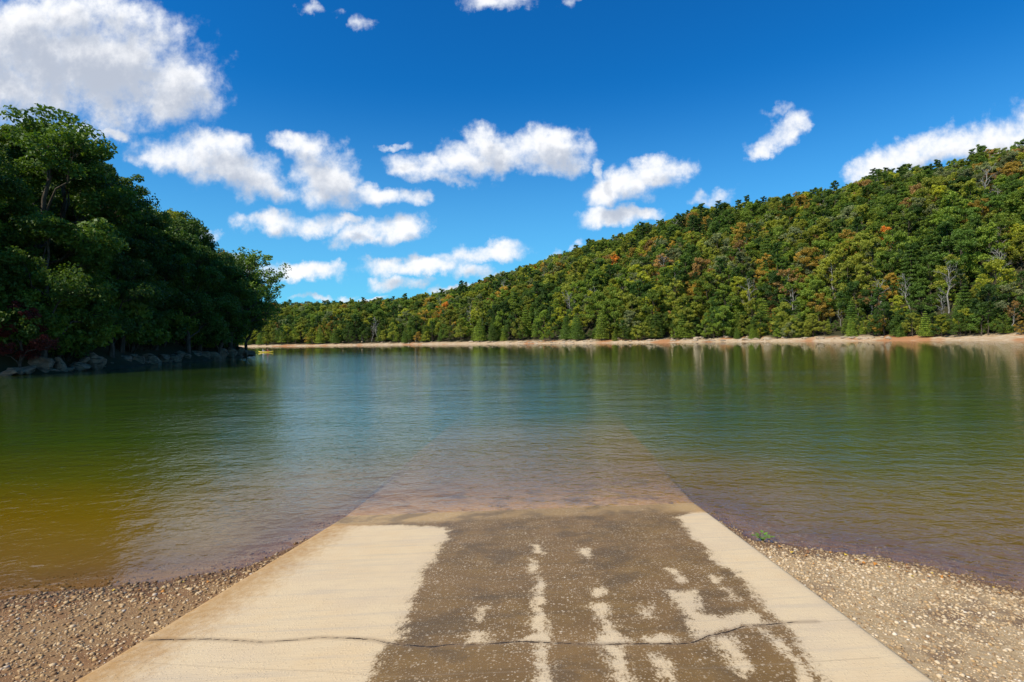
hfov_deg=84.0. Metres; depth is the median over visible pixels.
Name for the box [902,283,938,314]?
broadleaf tree
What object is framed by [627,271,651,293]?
broadleaf tree
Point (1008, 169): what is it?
broadleaf tree
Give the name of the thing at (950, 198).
broadleaf tree
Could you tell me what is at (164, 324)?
broadleaf tree
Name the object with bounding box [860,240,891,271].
broadleaf tree
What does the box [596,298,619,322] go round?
broadleaf tree
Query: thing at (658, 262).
broadleaf tree
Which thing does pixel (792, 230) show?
broadleaf tree
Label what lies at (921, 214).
cedar tree
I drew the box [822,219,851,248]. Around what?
broadleaf tree
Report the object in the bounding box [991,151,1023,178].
broadleaf tree
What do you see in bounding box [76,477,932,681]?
boat ramp
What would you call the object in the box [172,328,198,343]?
shrub
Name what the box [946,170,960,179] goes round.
broadleaf tree
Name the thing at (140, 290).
broadleaf tree
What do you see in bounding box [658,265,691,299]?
broadleaf tree
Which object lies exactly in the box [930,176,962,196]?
broadleaf tree
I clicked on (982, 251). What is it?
broadleaf tree
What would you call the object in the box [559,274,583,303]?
broadleaf tree
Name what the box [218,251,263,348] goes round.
broadleaf tree
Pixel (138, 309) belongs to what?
shrub
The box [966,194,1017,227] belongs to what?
broadleaf tree
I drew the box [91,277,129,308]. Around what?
broadleaf tree
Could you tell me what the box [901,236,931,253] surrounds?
broadleaf tree
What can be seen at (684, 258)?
broadleaf tree
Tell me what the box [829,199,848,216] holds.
broadleaf tree
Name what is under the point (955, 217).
broadleaf tree
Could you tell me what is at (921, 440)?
lake water
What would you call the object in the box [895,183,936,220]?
broadleaf tree
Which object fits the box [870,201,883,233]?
cedar tree
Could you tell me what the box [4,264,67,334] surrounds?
broadleaf tree
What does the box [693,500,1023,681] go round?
gravel
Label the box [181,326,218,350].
shrub
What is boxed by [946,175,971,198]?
broadleaf tree
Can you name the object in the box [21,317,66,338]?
shrub
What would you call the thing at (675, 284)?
broadleaf tree
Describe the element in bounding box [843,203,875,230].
broadleaf tree
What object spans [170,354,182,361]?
bank rock
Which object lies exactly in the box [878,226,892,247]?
broadleaf tree
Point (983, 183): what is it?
bare tree
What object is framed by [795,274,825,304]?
broadleaf tree
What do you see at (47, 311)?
shrub
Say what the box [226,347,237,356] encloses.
bank rock
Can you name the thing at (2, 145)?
broadleaf tree
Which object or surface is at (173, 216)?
broadleaf tree
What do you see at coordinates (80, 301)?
broadleaf tree
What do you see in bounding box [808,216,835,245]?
broadleaf tree
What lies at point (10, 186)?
broadleaf tree
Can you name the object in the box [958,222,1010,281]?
broadleaf tree
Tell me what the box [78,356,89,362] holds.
bank rock
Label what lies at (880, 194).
broadleaf tree
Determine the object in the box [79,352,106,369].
bank rock
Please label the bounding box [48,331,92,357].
shrub
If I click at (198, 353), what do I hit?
bank rock
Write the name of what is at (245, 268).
broadleaf tree
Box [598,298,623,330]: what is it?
broadleaf tree
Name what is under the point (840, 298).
cedar tree
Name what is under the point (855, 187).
broadleaf tree
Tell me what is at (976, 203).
broadleaf tree
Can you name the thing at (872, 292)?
broadleaf tree
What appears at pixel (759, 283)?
broadleaf tree
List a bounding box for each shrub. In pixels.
[0,307,72,351]
[0,311,42,349]
[0,321,26,341]
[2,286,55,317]
[6,305,48,348]
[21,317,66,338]
[29,307,75,351]
[47,329,94,355]
[48,328,97,360]
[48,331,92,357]
[65,319,124,355]
[108,300,149,345]
[114,311,162,348]
[115,312,160,353]
[136,331,172,350]
[143,330,171,350]
[161,312,197,346]
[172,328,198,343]
[178,324,203,347]
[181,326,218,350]
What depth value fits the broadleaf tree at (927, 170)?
303.65 m
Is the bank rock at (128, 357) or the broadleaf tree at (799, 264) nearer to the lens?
the bank rock at (128, 357)
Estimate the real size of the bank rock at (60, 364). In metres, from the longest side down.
2.039 x 0.978 x 0.950 m
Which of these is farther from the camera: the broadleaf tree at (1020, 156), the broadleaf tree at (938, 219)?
the broadleaf tree at (1020, 156)
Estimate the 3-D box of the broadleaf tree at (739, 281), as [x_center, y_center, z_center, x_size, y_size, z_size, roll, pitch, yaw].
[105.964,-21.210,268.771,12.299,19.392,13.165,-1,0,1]
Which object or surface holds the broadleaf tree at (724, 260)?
on the ground
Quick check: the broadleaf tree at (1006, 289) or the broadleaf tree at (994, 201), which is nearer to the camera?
the broadleaf tree at (1006, 289)
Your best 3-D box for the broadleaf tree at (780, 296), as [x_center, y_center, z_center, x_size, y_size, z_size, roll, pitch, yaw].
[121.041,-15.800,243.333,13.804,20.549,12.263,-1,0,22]
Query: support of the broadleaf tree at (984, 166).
on the ground
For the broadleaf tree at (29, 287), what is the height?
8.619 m
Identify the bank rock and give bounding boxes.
[0,369,16,375]
[7,367,25,374]
[21,365,35,374]
[27,356,54,372]
[54,357,67,371]
[69,362,90,370]
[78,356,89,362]
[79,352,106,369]
[121,355,132,361]
[129,354,137,359]
[136,356,144,363]
[142,353,161,364]
[158,354,169,361]
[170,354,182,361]
[174,350,185,356]
[184,353,191,358]
[192,351,202,355]
[202,351,209,358]
[209,351,221,358]
[220,348,228,357]
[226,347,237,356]
[235,347,245,355]
[248,350,254,355]
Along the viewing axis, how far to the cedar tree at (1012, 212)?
215.45 m
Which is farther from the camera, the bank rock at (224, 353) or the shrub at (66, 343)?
the bank rock at (224, 353)
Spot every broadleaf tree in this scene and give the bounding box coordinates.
[0,103,144,287]
[0,122,43,180]
[0,123,18,158]
[0,158,41,264]
[0,210,119,357]
[0,245,32,317]
[0,251,53,323]
[0,287,27,336]
[0,300,60,367]
[1,127,136,234]
[1,218,37,249]
[2,147,75,243]
[3,131,159,260]
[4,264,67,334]
[5,285,70,316]
[9,256,73,311]
[27,283,79,346]
[28,275,89,328]
[33,244,62,268]
[34,266,120,333]
[42,164,138,238]
[48,171,135,263]
[48,259,117,331]
[48,302,112,351]
[52,228,164,357]
[62,265,120,326]
[67,156,150,236]
[85,187,162,283]
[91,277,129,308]
[102,271,153,337]
[106,232,174,353]
[113,242,177,350]
[124,208,197,350]
[132,195,201,299]
[134,211,225,290]
[135,294,171,332]
[144,229,228,353]
[157,208,198,275]
[158,218,228,344]
[159,280,241,348]
[164,209,206,235]
[168,284,199,339]
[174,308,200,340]
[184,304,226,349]
[188,250,241,351]
[193,257,258,353]
[203,240,230,313]
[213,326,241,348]
[217,255,250,323]
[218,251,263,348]
[220,251,264,324]
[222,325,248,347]
[224,246,291,347]
[227,259,274,348]
[235,288,265,347]
[244,276,288,349]
[434,301,453,316]
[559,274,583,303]
[580,290,606,320]
[584,269,608,295]
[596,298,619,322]
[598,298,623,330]
[605,291,632,317]
[606,274,632,299]
[616,294,645,325]
[622,264,647,282]
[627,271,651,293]
[629,280,656,310]
[637,289,670,321]
[650,253,673,286]
[652,266,675,297]
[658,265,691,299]
[660,278,688,309]
[663,267,686,292]
[666,293,700,323]
[674,253,699,279]
[680,244,704,271]
[687,272,718,304]
[689,257,712,284]
[708,255,734,283]
[709,283,744,320]
[724,276,752,305]
[729,222,751,247]
[754,231,769,252]
[754,269,784,297]
[757,270,794,306]
[759,225,793,266]
[772,268,803,313]
[774,215,795,235]
[774,226,805,255]
[777,280,804,309]
[782,264,805,299]
[790,247,830,286]
[792,227,822,248]
[792,248,818,281]
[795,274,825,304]
[796,279,835,323]
[801,202,825,221]
[802,225,832,252]
[803,269,830,297]
[804,240,838,269]
[805,217,819,230]
[806,292,835,326]
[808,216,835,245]
[816,248,857,290]
[816,256,846,304]
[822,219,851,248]
[828,241,863,273]
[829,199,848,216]
[830,259,867,296]
[831,203,865,228]
[835,281,871,315]
[836,205,867,232]
[837,229,866,262]
[841,182,867,203]
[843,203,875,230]
[844,232,876,274]
[850,237,888,280]
[854,184,880,206]
[854,221,894,256]
[856,264,887,297]
[858,288,879,314]
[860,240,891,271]
[867,195,906,225]
[869,190,886,204]
[870,172,895,199]
[871,193,896,214]
[874,185,904,205]
[874,230,916,275]
[874,251,903,280]
[876,202,904,229]
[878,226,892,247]
[888,295,908,317]
[892,181,908,202]
[892,242,931,280]
[893,208,924,242]
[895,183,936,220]
[897,204,926,235]
[898,184,913,205]
[898,197,939,228]
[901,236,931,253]
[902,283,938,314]
[905,172,928,193]
[907,187,934,226]
[912,254,944,294]
[917,168,937,183]
[918,176,936,210]
[919,213,937,242]
[921,218,976,265]
[924,184,960,213]
[925,207,962,253]
[928,175,942,186]
[928,185,948,212]
[928,254,970,293]
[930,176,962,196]
[931,228,986,278]
[932,191,972,228]
[932,213,972,253]
[934,206,980,238]
[935,189,967,208]
[942,169,955,177]
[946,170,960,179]
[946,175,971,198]
[957,166,981,186]
[957,168,984,190]
[958,178,989,205]
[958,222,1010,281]
[960,198,1004,227]
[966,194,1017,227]
[967,239,991,264]
[968,283,1016,332]
[973,161,1002,186]
[973,189,995,206]
[973,210,1010,255]
[973,259,1017,299]
[975,212,1023,259]
[975,218,1013,256]
[977,193,994,212]
[984,281,1018,309]
[985,282,1023,316]
[989,155,1000,173]
[989,191,1020,212]
[990,154,1019,175]
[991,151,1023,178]
[991,174,1019,193]
[995,172,1023,200]
[996,161,1023,179]
[996,179,1023,205]
[1001,223,1023,265]
[1003,300,1023,325]
[1004,188,1023,221]
[1005,232,1023,269]
[1016,152,1023,161]
[1018,211,1023,231]
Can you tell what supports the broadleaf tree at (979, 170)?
on the ground
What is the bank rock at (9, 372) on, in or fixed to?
on the ground
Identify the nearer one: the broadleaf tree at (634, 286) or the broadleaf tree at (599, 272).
the broadleaf tree at (634, 286)
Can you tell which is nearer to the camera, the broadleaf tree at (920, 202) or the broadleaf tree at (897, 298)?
the broadleaf tree at (897, 298)
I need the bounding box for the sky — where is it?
[0,0,1023,304]
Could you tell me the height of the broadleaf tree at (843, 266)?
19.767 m
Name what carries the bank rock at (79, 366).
on the ground
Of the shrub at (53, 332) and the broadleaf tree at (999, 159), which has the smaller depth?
the shrub at (53, 332)
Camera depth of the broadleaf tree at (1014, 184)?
236.70 m
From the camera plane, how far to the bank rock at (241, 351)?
103.78 m
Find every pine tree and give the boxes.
[713,257,726,289]
[768,242,788,270]
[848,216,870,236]
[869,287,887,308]
[969,219,984,266]
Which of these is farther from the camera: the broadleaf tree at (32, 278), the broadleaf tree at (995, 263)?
the broadleaf tree at (995, 263)
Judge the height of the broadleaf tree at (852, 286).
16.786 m
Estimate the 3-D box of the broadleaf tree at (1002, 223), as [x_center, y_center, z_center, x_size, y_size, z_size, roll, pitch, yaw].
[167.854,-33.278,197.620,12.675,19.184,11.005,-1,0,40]
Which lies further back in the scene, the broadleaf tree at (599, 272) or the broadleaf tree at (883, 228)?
the broadleaf tree at (599, 272)
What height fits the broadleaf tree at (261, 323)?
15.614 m
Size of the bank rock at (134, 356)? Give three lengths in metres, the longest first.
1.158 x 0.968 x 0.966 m
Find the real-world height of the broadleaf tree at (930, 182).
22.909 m
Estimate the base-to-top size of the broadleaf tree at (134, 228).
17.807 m
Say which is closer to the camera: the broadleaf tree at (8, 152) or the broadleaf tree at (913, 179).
the broadleaf tree at (8, 152)
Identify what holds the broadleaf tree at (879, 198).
on the ground
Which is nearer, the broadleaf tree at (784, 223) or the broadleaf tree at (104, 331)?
the broadleaf tree at (104, 331)
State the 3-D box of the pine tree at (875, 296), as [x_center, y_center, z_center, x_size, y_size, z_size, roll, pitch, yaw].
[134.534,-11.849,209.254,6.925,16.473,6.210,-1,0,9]
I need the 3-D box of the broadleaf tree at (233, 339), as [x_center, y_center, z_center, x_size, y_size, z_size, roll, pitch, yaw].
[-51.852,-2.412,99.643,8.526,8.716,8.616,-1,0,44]
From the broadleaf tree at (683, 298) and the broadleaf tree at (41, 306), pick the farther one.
the broadleaf tree at (683, 298)
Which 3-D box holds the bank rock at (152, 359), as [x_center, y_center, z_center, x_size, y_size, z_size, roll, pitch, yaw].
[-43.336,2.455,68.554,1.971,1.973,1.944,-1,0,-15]
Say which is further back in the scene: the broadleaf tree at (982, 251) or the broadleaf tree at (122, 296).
the broadleaf tree at (982, 251)
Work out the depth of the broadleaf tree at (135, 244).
63.90 m
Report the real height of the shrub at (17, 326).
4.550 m
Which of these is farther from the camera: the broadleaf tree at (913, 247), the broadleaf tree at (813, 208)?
the broadleaf tree at (813, 208)
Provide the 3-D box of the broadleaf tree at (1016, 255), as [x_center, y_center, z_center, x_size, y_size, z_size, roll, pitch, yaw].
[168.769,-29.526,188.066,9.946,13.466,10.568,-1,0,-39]
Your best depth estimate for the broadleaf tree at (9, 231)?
51.74 m
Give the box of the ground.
[0,227,1023,681]
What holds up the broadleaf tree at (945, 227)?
on the ground
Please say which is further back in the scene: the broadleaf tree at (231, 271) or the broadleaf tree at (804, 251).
the broadleaf tree at (804, 251)
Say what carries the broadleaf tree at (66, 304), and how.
on the ground
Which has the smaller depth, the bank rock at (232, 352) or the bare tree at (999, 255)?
the bank rock at (232, 352)
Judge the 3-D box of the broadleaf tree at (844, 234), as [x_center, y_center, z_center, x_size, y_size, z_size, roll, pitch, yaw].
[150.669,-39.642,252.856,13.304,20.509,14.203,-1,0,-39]
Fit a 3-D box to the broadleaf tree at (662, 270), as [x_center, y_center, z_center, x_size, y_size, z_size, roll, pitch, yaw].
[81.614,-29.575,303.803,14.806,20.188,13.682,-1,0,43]
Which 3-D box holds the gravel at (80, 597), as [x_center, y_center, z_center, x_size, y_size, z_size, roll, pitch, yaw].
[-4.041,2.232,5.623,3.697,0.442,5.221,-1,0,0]
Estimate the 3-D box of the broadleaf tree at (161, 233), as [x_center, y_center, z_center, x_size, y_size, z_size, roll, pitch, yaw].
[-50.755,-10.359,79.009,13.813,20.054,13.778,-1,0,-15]
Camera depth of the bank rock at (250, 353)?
112.14 m
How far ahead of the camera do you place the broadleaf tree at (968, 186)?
255.27 m
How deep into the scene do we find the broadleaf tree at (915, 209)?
246.48 m
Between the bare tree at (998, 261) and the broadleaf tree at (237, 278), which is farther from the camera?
the bare tree at (998, 261)
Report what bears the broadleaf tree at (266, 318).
on the ground
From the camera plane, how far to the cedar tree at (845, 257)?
247.43 m
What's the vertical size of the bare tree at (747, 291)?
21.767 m
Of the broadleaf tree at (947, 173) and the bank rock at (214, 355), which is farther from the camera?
the broadleaf tree at (947, 173)
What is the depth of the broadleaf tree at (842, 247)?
244.64 m
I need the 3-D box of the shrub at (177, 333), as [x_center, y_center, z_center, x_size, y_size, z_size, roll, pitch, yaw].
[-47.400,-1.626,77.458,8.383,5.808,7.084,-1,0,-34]
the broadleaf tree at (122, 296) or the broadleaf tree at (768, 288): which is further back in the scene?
the broadleaf tree at (768, 288)
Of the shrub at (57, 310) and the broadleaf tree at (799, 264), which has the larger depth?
the broadleaf tree at (799, 264)
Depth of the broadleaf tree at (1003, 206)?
223.60 m
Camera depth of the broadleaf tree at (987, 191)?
244.03 m
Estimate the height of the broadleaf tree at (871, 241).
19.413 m
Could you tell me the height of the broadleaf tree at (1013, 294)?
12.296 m
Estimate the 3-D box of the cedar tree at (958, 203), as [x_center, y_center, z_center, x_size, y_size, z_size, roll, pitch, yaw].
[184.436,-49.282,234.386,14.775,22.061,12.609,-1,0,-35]
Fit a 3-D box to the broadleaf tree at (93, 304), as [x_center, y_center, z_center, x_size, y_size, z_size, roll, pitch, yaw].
[-43.566,-2.836,54.852,9.933,8.620,7.624,-1,0,-39]
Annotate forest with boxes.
[239,139,1023,344]
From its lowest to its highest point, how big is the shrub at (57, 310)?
4.552 m
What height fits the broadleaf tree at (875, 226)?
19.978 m
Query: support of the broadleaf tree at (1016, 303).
on the ground
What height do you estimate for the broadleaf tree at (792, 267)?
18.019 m
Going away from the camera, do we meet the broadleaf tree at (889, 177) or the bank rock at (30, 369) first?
the bank rock at (30, 369)
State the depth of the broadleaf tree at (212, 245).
97.96 m
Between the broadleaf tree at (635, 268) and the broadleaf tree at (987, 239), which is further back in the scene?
the broadleaf tree at (635, 268)
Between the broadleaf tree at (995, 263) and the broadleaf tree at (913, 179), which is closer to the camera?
the broadleaf tree at (995, 263)
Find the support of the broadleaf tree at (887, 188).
on the ground
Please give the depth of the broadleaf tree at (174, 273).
72.93 m
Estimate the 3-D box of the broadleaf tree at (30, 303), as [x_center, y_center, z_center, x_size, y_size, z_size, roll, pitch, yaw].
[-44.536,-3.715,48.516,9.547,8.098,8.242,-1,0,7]
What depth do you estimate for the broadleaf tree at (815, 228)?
276.68 m
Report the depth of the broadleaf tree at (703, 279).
277.23 m
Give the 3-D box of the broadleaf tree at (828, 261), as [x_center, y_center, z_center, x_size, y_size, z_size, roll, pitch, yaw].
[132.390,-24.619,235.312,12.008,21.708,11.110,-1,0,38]
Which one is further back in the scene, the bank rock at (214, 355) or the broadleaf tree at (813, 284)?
the broadleaf tree at (813, 284)
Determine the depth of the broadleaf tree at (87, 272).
56.13 m
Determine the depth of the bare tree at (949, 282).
194.34 m
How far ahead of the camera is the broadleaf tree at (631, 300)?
284.79 m
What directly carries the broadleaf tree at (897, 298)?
on the ground
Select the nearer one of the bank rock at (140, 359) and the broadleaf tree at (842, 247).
the bank rock at (140, 359)
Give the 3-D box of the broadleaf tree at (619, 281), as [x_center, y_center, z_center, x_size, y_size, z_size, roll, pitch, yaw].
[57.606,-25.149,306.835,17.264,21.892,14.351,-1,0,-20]
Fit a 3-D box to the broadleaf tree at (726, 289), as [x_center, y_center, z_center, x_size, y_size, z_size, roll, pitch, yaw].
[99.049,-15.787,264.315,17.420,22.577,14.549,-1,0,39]
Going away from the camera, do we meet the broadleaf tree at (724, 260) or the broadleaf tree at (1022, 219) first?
the broadleaf tree at (1022, 219)
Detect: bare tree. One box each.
[739,277,759,317]
[875,279,888,310]
[898,273,911,308]
[934,258,959,312]
[937,294,946,313]
[978,165,999,191]
[986,253,1009,289]
[992,246,1005,281]
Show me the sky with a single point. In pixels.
(372, 149)
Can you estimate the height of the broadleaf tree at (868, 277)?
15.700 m
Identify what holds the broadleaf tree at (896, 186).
on the ground
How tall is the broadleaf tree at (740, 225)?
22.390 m
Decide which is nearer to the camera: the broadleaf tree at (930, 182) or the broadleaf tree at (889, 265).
the broadleaf tree at (889, 265)
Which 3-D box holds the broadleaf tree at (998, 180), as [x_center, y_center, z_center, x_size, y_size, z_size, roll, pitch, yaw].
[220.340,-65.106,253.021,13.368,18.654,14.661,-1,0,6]
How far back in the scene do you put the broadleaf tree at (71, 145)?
53.69 m
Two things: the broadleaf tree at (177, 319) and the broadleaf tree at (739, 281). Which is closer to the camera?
the broadleaf tree at (177, 319)
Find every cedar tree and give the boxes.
[754,235,775,271]
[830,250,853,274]
[833,271,851,309]
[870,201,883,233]
[892,245,928,301]
[896,183,907,212]
[909,194,928,235]
[914,228,925,251]
[915,227,943,274]
[934,197,945,213]
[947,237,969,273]
[948,283,971,322]
[950,195,967,230]
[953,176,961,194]
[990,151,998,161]
[1001,197,1020,233]
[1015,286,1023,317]
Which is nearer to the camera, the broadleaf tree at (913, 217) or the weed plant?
the weed plant
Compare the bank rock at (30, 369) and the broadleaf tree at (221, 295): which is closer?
the bank rock at (30, 369)
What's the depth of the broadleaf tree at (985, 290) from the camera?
172.36 m
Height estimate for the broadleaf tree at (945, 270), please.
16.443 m
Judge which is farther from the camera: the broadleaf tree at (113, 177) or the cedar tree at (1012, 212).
the cedar tree at (1012, 212)
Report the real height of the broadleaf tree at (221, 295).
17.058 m
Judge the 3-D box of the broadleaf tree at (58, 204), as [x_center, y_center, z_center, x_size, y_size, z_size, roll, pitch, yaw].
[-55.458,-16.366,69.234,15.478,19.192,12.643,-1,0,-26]
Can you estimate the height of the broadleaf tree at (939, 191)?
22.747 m
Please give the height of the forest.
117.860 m
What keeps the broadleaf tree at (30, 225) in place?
on the ground
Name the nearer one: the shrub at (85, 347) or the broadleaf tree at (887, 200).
the shrub at (85, 347)
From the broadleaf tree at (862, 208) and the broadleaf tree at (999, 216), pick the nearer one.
the broadleaf tree at (999, 216)
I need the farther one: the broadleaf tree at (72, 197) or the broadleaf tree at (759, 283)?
the broadleaf tree at (759, 283)
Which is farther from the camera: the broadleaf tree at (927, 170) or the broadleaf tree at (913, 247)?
the broadleaf tree at (927, 170)
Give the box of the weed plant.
[752,530,774,540]
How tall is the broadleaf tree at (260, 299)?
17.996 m
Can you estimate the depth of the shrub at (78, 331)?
52.71 m
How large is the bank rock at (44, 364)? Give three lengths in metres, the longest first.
2.494 x 2.112 x 1.977 m
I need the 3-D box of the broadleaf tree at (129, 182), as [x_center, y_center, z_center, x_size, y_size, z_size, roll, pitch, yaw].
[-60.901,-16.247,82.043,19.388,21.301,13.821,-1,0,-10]
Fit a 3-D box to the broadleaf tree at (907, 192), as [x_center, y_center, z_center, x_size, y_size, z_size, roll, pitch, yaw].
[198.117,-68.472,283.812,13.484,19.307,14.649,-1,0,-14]
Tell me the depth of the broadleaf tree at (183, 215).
95.26 m
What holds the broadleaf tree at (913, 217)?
on the ground
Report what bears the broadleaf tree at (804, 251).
on the ground
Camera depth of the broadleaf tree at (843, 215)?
282.05 m
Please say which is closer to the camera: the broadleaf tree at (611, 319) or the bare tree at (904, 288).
the bare tree at (904, 288)
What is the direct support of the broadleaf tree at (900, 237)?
on the ground
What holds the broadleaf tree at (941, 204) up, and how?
on the ground
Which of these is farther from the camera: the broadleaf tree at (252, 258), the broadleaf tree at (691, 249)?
the broadleaf tree at (691, 249)
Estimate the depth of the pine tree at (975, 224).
201.39 m
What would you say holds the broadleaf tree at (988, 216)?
on the ground
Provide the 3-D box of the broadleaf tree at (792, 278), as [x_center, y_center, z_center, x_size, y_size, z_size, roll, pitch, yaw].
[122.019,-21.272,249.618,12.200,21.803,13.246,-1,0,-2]
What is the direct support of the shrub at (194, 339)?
on the ground
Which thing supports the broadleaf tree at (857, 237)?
on the ground
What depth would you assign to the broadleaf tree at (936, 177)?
296.74 m
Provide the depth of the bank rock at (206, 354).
85.00 m
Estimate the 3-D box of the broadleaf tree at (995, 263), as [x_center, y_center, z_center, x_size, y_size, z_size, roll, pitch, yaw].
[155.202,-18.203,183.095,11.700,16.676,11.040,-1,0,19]
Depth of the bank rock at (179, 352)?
77.24 m
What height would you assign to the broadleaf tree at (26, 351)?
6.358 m
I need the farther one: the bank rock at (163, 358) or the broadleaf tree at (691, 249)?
the broadleaf tree at (691, 249)
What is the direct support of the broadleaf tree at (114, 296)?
on the ground
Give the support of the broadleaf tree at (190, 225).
on the ground
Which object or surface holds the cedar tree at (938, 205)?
on the ground
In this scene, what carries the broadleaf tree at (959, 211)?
on the ground
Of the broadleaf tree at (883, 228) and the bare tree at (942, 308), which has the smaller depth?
the bare tree at (942, 308)
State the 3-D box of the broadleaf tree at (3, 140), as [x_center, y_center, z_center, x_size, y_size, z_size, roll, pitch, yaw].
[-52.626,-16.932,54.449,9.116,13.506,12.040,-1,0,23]
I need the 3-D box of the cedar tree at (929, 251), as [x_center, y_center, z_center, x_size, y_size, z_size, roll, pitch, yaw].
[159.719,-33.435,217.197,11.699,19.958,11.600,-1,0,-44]
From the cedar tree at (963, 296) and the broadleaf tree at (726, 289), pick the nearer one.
the cedar tree at (963, 296)
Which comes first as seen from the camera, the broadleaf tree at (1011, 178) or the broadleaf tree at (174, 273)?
the broadleaf tree at (174, 273)
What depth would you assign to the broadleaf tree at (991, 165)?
288.16 m
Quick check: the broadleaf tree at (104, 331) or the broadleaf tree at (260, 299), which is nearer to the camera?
the broadleaf tree at (104, 331)
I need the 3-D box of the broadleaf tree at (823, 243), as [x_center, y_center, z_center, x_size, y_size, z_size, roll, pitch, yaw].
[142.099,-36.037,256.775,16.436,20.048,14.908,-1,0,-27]
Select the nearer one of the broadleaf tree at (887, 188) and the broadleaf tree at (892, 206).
the broadleaf tree at (892, 206)
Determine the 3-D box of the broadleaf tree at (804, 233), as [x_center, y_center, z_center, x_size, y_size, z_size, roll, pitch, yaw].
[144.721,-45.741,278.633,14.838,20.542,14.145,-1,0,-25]
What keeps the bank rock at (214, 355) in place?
on the ground
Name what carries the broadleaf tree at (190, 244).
on the ground
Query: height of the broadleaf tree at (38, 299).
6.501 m
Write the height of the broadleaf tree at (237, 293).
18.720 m
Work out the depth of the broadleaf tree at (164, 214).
85.89 m
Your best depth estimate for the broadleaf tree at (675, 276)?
291.28 m
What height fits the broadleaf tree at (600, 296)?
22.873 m
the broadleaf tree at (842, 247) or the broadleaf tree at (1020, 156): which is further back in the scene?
the broadleaf tree at (1020, 156)
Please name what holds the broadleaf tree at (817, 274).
on the ground
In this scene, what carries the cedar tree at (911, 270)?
on the ground
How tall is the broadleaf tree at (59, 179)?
20.042 m
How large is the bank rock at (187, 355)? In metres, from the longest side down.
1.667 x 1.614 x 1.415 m
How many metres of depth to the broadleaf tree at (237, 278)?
101.16 m
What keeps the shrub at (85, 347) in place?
on the ground
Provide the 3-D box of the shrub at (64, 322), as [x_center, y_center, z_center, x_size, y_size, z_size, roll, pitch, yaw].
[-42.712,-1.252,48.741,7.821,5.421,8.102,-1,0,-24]
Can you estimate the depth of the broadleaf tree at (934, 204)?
268.36 m
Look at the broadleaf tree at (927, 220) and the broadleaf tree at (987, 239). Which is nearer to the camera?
the broadleaf tree at (987, 239)
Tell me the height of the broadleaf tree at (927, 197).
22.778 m
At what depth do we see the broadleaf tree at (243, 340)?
103.98 m
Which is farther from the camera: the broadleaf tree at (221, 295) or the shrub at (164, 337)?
the broadleaf tree at (221, 295)
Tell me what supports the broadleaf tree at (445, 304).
on the ground
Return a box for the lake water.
[0,340,1023,570]
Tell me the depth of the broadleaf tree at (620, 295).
292.36 m
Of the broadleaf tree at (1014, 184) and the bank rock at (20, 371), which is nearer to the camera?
the bank rock at (20, 371)
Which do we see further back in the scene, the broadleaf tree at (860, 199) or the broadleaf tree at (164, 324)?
the broadleaf tree at (860, 199)
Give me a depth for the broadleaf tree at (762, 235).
307.47 m
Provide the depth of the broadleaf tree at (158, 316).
69.59 m
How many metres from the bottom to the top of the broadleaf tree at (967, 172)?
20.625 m
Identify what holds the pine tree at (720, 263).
on the ground
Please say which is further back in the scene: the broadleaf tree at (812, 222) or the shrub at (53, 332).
the broadleaf tree at (812, 222)
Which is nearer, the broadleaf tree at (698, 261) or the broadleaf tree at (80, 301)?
the broadleaf tree at (80, 301)
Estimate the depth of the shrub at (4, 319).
46.98 m
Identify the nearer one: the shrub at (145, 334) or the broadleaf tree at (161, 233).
the shrub at (145, 334)
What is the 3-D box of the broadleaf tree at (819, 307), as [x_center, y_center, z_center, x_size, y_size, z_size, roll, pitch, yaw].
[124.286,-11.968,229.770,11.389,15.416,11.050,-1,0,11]
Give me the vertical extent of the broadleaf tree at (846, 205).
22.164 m
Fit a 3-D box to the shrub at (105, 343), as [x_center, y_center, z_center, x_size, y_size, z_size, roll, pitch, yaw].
[-42.611,-0.747,55.935,7.900,5.530,7.543,-1,0,34]
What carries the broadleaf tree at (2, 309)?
on the ground
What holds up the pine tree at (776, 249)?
on the ground
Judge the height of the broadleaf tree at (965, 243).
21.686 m
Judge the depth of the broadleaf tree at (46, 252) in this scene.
56.13 m
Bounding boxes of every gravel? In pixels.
[0,511,351,681]
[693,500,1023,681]
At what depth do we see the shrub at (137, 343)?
67.82 m
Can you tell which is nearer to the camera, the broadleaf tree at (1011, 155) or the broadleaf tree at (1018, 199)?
the broadleaf tree at (1018, 199)
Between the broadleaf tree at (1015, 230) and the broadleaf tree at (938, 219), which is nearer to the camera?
the broadleaf tree at (1015, 230)
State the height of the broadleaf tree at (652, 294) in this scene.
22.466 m
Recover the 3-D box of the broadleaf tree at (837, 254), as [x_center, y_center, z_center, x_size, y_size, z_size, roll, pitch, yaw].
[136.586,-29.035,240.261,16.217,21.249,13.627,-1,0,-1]
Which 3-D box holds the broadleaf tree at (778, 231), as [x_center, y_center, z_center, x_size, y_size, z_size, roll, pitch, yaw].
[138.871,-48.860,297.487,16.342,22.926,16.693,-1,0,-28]
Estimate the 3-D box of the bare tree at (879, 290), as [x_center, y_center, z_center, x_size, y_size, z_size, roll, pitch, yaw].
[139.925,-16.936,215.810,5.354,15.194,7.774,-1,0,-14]
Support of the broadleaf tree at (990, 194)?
on the ground

